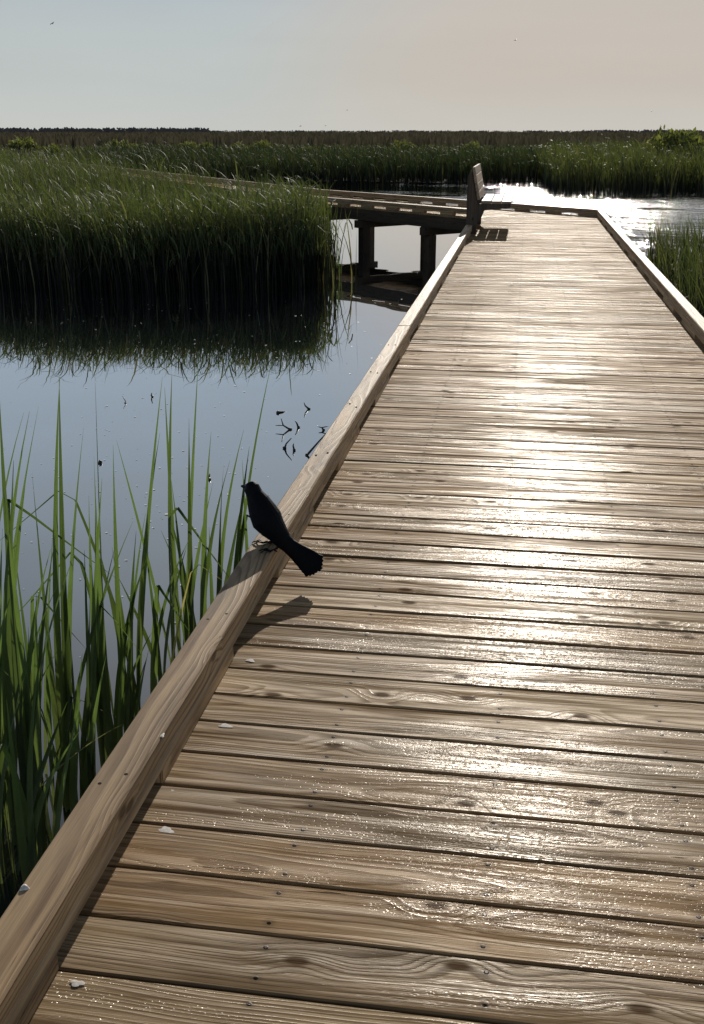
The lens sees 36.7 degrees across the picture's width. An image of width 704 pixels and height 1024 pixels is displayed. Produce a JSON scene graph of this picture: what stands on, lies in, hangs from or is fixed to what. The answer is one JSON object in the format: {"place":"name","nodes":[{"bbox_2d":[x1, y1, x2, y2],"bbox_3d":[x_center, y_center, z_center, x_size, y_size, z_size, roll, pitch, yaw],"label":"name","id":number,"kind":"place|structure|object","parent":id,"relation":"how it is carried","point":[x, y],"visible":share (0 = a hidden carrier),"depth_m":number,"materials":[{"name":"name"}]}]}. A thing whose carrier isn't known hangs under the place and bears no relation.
{"place":"outdoors","nodes":[
{"label":"outdoors","id":0,"kind":"place"},
{"bbox_2d":[18,132,606,184],"bbox_3d":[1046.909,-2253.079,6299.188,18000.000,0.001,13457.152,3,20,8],"label":"marsh land","id":1,"kind":"structure","parent":0,"point":[444,181],"depth_m":51.52,"materials":[{"name":"green plant"}]},
{"bbox_2d":[8,136,39,153],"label":"shrub","id":2,"kind":"object","parent":1,"relation":"on","point":[28,143],"visible":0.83,"depth_m":103.36,"materials":[{"name":"green plant"}]},
{"bbox_2d":[40,143,61,157],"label":"shrub","id":3,"kind":"object","parent":1,"relation":"on","point":[50,150],"visible":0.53,"depth_m":85.05,"materials":[{"name":"green plant"}]},
{"bbox_2d":[104,139,124,149],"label":"shrub","id":4,"kind":"object","parent":1,"relation":"on","point":[113,141],"visible":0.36,"depth_m":85.08,"materials":[{"name":"green plant"}]},
{"bbox_2d":[120,139,136,150],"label":"shrub","id":5,"kind":"object","parent":1,"relation":"on","point":[131,144],"visible":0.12,"depth_m":83.07,"materials":[{"name":"green plant"}]},
{"bbox_2d":[178,141,196,148],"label":"shrub","id":6,"kind":"object","parent":1,"relation":"on","point":[186,143],"visible":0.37,"depth_m":88.53,"materials":[{"name":"green plant"}]},
{"bbox_2d":[193,142,212,150],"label":"shrub","id":7,"kind":"object","parent":1,"relation":"on","point":[206,144],"visible":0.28,"depth_m":86.94,"materials":[{"name":"green plant"}]},
{"bbox_2d":[230,141,248,149],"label":"shrub","id":8,"kind":"object","parent":1,"relation":"on","point":[238,143],"visible":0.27,"depth_m":89.57,"materials":[{"name":"green plant"}]},
{"bbox_2d":[248,139,270,152],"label":"shrub","id":9,"kind":"object","parent":1,"relation":"on","point":[263,142],"visible":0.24,"depth_m":84.70,"materials":[{"name":"green plant"}]},
{"bbox_2d":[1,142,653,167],"bbox_3d":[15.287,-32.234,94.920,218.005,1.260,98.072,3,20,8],"label":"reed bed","id":10,"kind":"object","parent":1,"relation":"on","point":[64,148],"visible":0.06,"depth_m":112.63,"materials":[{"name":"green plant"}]},
{"bbox_2d":[0,131,703,150],"bbox_3d":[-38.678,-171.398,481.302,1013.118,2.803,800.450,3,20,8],"label":"reed belt","id":11,"kind":"object","parent":1,"relation":"on","point":[74,139],"visible":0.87,"depth_m":154.40,"materials":[{"name":"green plant"}]},
{"bbox_2d":[0,127,703,132],"bbox_3d":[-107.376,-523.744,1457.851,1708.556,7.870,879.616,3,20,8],"label":"treeline","id":12,"kind":"object","parent":1,"relation":"on","point":[106,129],"visible":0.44,"depth_m":1265.61,"materials":[{"name":"green plant"}]},
{"bbox_2d":[393,139,415,153],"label":"shrub","id":13,"kind":"object","parent":1,"relation":"on","point":[398,143],"visible":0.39,"depth_m":69.82,"materials":[{"name":"green plant"}]},
{"bbox_2d":[462,141,483,151],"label":"shrub","id":14,"kind":"object","parent":1,"relation":"on","point":[473,144],"visible":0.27,"depth_m":65.98,"materials":[{"name":"green plant"}]},
{"bbox_2d":[645,125,700,155],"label":"shrub","id":15,"kind":"object","parent":1,"relation":"on","point":[676,138],"visible":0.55,"depth_m":46.99,"materials":[{"name":"green plant"}]},
{"bbox_2d":[686,135,703,154],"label":"shrub","id":16,"kind":"object","parent":1,"relation":"on","point":[701,141],"visible":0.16,"depth_m":48.59,"materials":[{"name":"green plant"}]},
{"bbox_2d":[0,181,703,917],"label":"water","id":17,"kind":"structure","parent":0,"point":[212,345],"depth_m":9.98,"materials":[{"name":"grey liquid"}]},
{"bbox_2d":[0,528,13,820],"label":"reed","id":18,"kind":"object","parent":17,"relation":"in","point":[1,723],"visible":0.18,"depth_m":3.48,"materials":[{"name":"green plant"}]},
{"bbox_2d":[0,406,38,565],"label":"reed","id":19,"kind":"object","parent":17,"relation":"in","point":[16,531],"visible":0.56,"depth_m":3.70,"materials":[{"name":"green plant"}]},
{"bbox_2d":[0,644,61,883],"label":"reed","id":20,"kind":"object","parent":17,"relation":"in","point":[11,851],"visible":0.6,"depth_m":3.42,"materials":[{"name":"green plant"}]},
{"bbox_2d":[0,668,66,878],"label":"reed","id":21,"kind":"object","parent":17,"relation":"in","point":[3,761],"visible":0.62,"depth_m":3.34,"materials":[{"name":"green plant"}]},
{"bbox_2d":[3,490,70,860],"bbox_3d":[-0.958,0.560,3.278,0.223,1.414,0.134,-16,25,-38],"label":"reed","id":22,"kind":"object","parent":17,"relation":"in","point":[23,717],"visible":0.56,"depth_m":3.26,"materials":[{"name":"green plant"}]},
{"bbox_2d":[0,679,80,883],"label":"reed","id":23,"kind":"object","parent":17,"relation":"in","point":[29,821],"visible":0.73,"depth_m":3.22,"materials":[{"name":"green plant"}]},
{"bbox_2d":[14,591,70,822],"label":"reed","id":24,"kind":"object","parent":17,"relation":"in","point":[53,766],"visible":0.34,"depth_m":3.33,"materials":[{"name":"green plant"}]},
{"bbox_2d":[13,535,81,773],"bbox_3d":[-1.173,0.551,3.776,0.380,1.096,0.315,-13,24,-33],"label":"reed","id":25,"kind":"object","parent":17,"relation":"in","point":[26,651],"visible":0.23,"depth_m":3.84,"materials":[{"name":"green plant"}]},
{"bbox_2d":[0,411,112,845],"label":"reed","id":26,"kind":"object","parent":17,"relation":"in","point":[7,680],"visible":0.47,"depth_m":3.35,"materials":[{"name":"green plant"}]},
{"bbox_2d":[0,609,118,844],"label":"reed","id":27,"kind":"object","parent":17,"relation":"in","point":[1,628],"visible":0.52,"depth_m":3.33,"materials":[{"name":"green plant"}]},
{"bbox_2d":[14,536,126,839],"bbox_3d":[-0.936,0.639,3.393,0.264,1.189,0.472,3,20,8],"label":"reed","id":28,"kind":"object","parent":17,"relation":"in","point":[55,791],"visible":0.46,"depth_m":3.45,"materials":[{"name":"green plant"}]},
{"bbox_2d":[32,379,132,811],"bbox_3d":[-0.884,0.351,3.528,0.377,1.640,0.190,-2,20,-6],"label":"reed","id":29,"kind":"object","parent":17,"relation":"in","point":[59,695],"visible":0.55,"depth_m":3.54,"materials":[{"name":"green plant"}]},
{"bbox_2d":[3,383,161,728],"bbox_3d":[-1.005,0.261,3.925,0.675,1.543,0.291,-6,20,-15],"label":"reed","id":30,"kind":"object","parent":17,"relation":"in","point":[116,607],"visible":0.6,"depth_m":3.92,"materials":[{"name":"green plant"}]},
{"bbox_2d":[52,389,112,766],"bbox_3d":[-0.909,0.323,3.582,0.210,1.657,0.109,-6,20,-15],"label":"reed","id":31,"kind":"object","parent":17,"relation":"in","point":[104,703],"visible":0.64,"depth_m":3.67,"materials":[{"name":"green plant"}]},
{"bbox_2d":[69,611,105,813],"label":"reed","id":32,"kind":"object","parent":17,"relation":"in","point":[86,779],"visible":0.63,"depth_m":3.45,"materials":[{"name":"green plant"}]},
{"bbox_2d":[62,483,147,802],"bbox_3d":[-0.782,0.493,3.632,0.311,1.304,0.325,3,20,8],"label":"reed","id":33,"kind":"object","parent":17,"relation":"in","point":[94,646],"visible":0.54,"depth_m":3.53,"materials":[{"name":"green plant"}]},
{"bbox_2d":[99,513,148,760],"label":"reed","id":34,"kind":"object","parent":17,"relation":"in","point":[117,732],"visible":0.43,"depth_m":3.80,"materials":[{"name":"green plant"}]},
{"bbox_2d":[119,612,152,732],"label":"reed","id":35,"kind":"object","parent":17,"relation":"in","point":[136,711],"visible":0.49,"depth_m":3.85,"materials":[{"name":"green plant"}]},
{"bbox_2d":[116,371,227,675],"bbox_3d":[-0.683,0.162,4.252,0.476,1.508,0.273,0,20,-1],"label":"reed","id":36,"kind":"object","parent":17,"relation":"in","point":[172,561],"visible":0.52,"depth_m":4.25,"materials":[{"name":"green plant"}]},
{"bbox_2d":[0,143,357,296],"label":"reed bed","id":37,"kind":"object","parent":17,"relation":"on","point":[91,230],"visible":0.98,"depth_m":16.32,"materials":[{"name":"green plant"}]},
{"bbox_2d":[145,538,225,693],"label":"reed","id":38,"kind":"object","parent":17,"relation":"in","point":[155,666],"visible":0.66,"depth_m":4.09,"materials":[{"name":"green plant"}]},
{"bbox_2d":[171,437,229,641],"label":"reed","id":39,"kind":"object","parent":17,"relation":"in","point":[205,564],"visible":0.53,"depth_m":4.21,"materials":[{"name":"green plant"}]},
{"bbox_2d":[161,512,239,604],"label":"reed","id":40,"kind":"object","parent":17,"relation":"in","point":[228,571],"visible":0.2,"depth_m":4.49,"materials":[{"name":"green plant"}]},
{"bbox_2d":[23,300,390,656],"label":"floating specks","id":41,"kind":"object","parent":17,"relation":"on","point":[160,467],"visible":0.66,"depth_m":7.65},
{"bbox_2d":[216,358,272,595],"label":"reed","id":42,"kind":"object","parent":17,"relation":"in","point":[242,529],"visible":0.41,"depth_m":4.24,"materials":[{"name":"green plant"}]},
{"bbox_2d":[275,419,291,429],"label":"twig","id":43,"kind":"object","parent":17,"relation":"in","point":[284,426],"visible":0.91,"depth_m":8.62,"materials":[{"name":"black wood"}]},
{"bbox_2d":[305,432,326,455],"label":"twig","id":44,"kind":"object","parent":17,"relation":"in","point":[311,449],"visible":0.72,"depth_m":7.91,"materials":[{"name":"black wood"}]},
{"bbox_2d":[326,228,337,281],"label":"reed","id":45,"kind":"object","parent":17,"relation":"in","point":[329,262],"visible":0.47,"depth_m":17.02,"materials":[{"name":"green plant"}]},
{"bbox_2d":[330,229,342,279],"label":"reed","id":46,"kind":"object","parent":17,"relation":"in","point":[338,256],"visible":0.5,"depth_m":17.29,"materials":[{"name":"green plant"}]},
{"bbox_2d":[337,249,343,274],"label":"reed","id":47,"kind":"object","parent":17,"relation":"in","point":[340,267],"visible":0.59,"depth_m":17.63,"materials":[{"name":"green plant"}]},
{"bbox_2d":[266,189,599,261],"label":"boardwalk","id":48,"kind":"structure","parent":17,"relation":"in","point":[435,217],"depth_m":20.22,"materials":[{"name":"brown wood"}]},
{"bbox_2d":[532,131,703,196],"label":"reed bed","id":49,"kind":"object","parent":17,"relation":"in","point":[637,170],"visible":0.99,"depth_m":40.87,"materials":[{"name":"green plant"}]},
{"bbox_2d":[627,209,703,317],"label":"reed bed","id":50,"kind":"object","parent":17,"relation":"on","point":[681,267],"visible":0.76,"depth_m":15.43,"materials":[{"name":"green plant"}]},
{"bbox_2d":[0,0,703,131],"label":"sky","id":51,"kind":"structure","parent":0,"point":[220,65],"materials":[{"name":"grey"}]},
{"label":"ground","id":52,"kind":"structure","parent":0,"visible":0},
{"bbox_2d":[9,158,324,206],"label":"boardwalk","id":53,"kind":"structure","parent":52,"relation":"on","point":[220,181],"depth_m":30.85,"materials":[{"name":"brown wood"}]},
{"bbox_2d":[0,210,703,1023],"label":"boardwalk","id":54,"kind":"structure","parent":52,"relation":"on","point":[448,768],"depth_m":2.65,"materials":[{"name":"brown wood"}]},
{"bbox_2d":[19,884,29,890],"bbox_3d":[-0.584,0.668,1.894,0.019,0.010,0.016,-1,20,-4],"label":"bird dropping","id":55,"kind":"object","parent":54,"relation":"on","point":[24,887],"visible":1,"depth_m":1.89,"materials":[{"name":"white"}]},
{"bbox_2d":[70,980,84,986],"bbox_3d":[-0.480,0.822,1.852,0.029,0.001,0.016,4,20,10],"label":"bird dropping","id":56,"kind":"object","parent":54,"relation":"on","point":[75,983],"visible":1,"depth_m":1.85,"materials":[{"name":"white"}]},
{"bbox_2d":[159,826,173,832],"bbox_3d":[-0.394,0.677,2.259,0.037,0.001,0.021,7,21,20],"label":"bird dropping","id":57,"kind":"object","parent":54,"relation":"on","point":[166,829],"visible":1,"depth_m":2.26,"materials":[{"name":"white"}]},
{"bbox_2d":[219,723,232,726],"bbox_3d":[-0.315,0.534,2.657,0.038,0.001,0.019,5,20,13],"label":"bird dropping","id":58,"kind":"object","parent":54,"relation":"on","point":[225,725],"visible":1,"depth_m":2.66,"materials":[{"name":"white"}]},
{"bbox_2d":[241,481,323,576],"bbox_3d":[-0.256,0.063,3.443,0.306,0.294,0.154,11,22,27],"label":"grackle","id":59,"kind":"object","parent":54,"relation":"on","point":[266,518],"visible":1,"depth_m":3.46,"materials":[{"name":"black"}]},
{"bbox_2d":[466,164,512,233],"bbox_3d":[2.117,-4.682,16.194,0.641,1.159,1.810,3,20,8],"label":"bench","id":60,"kind":"object","parent":54,"relation":"on","point":[478,204],"visible":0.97,"depth_m":15.39,"materials":[{"name":"brown wood"}]}
]}

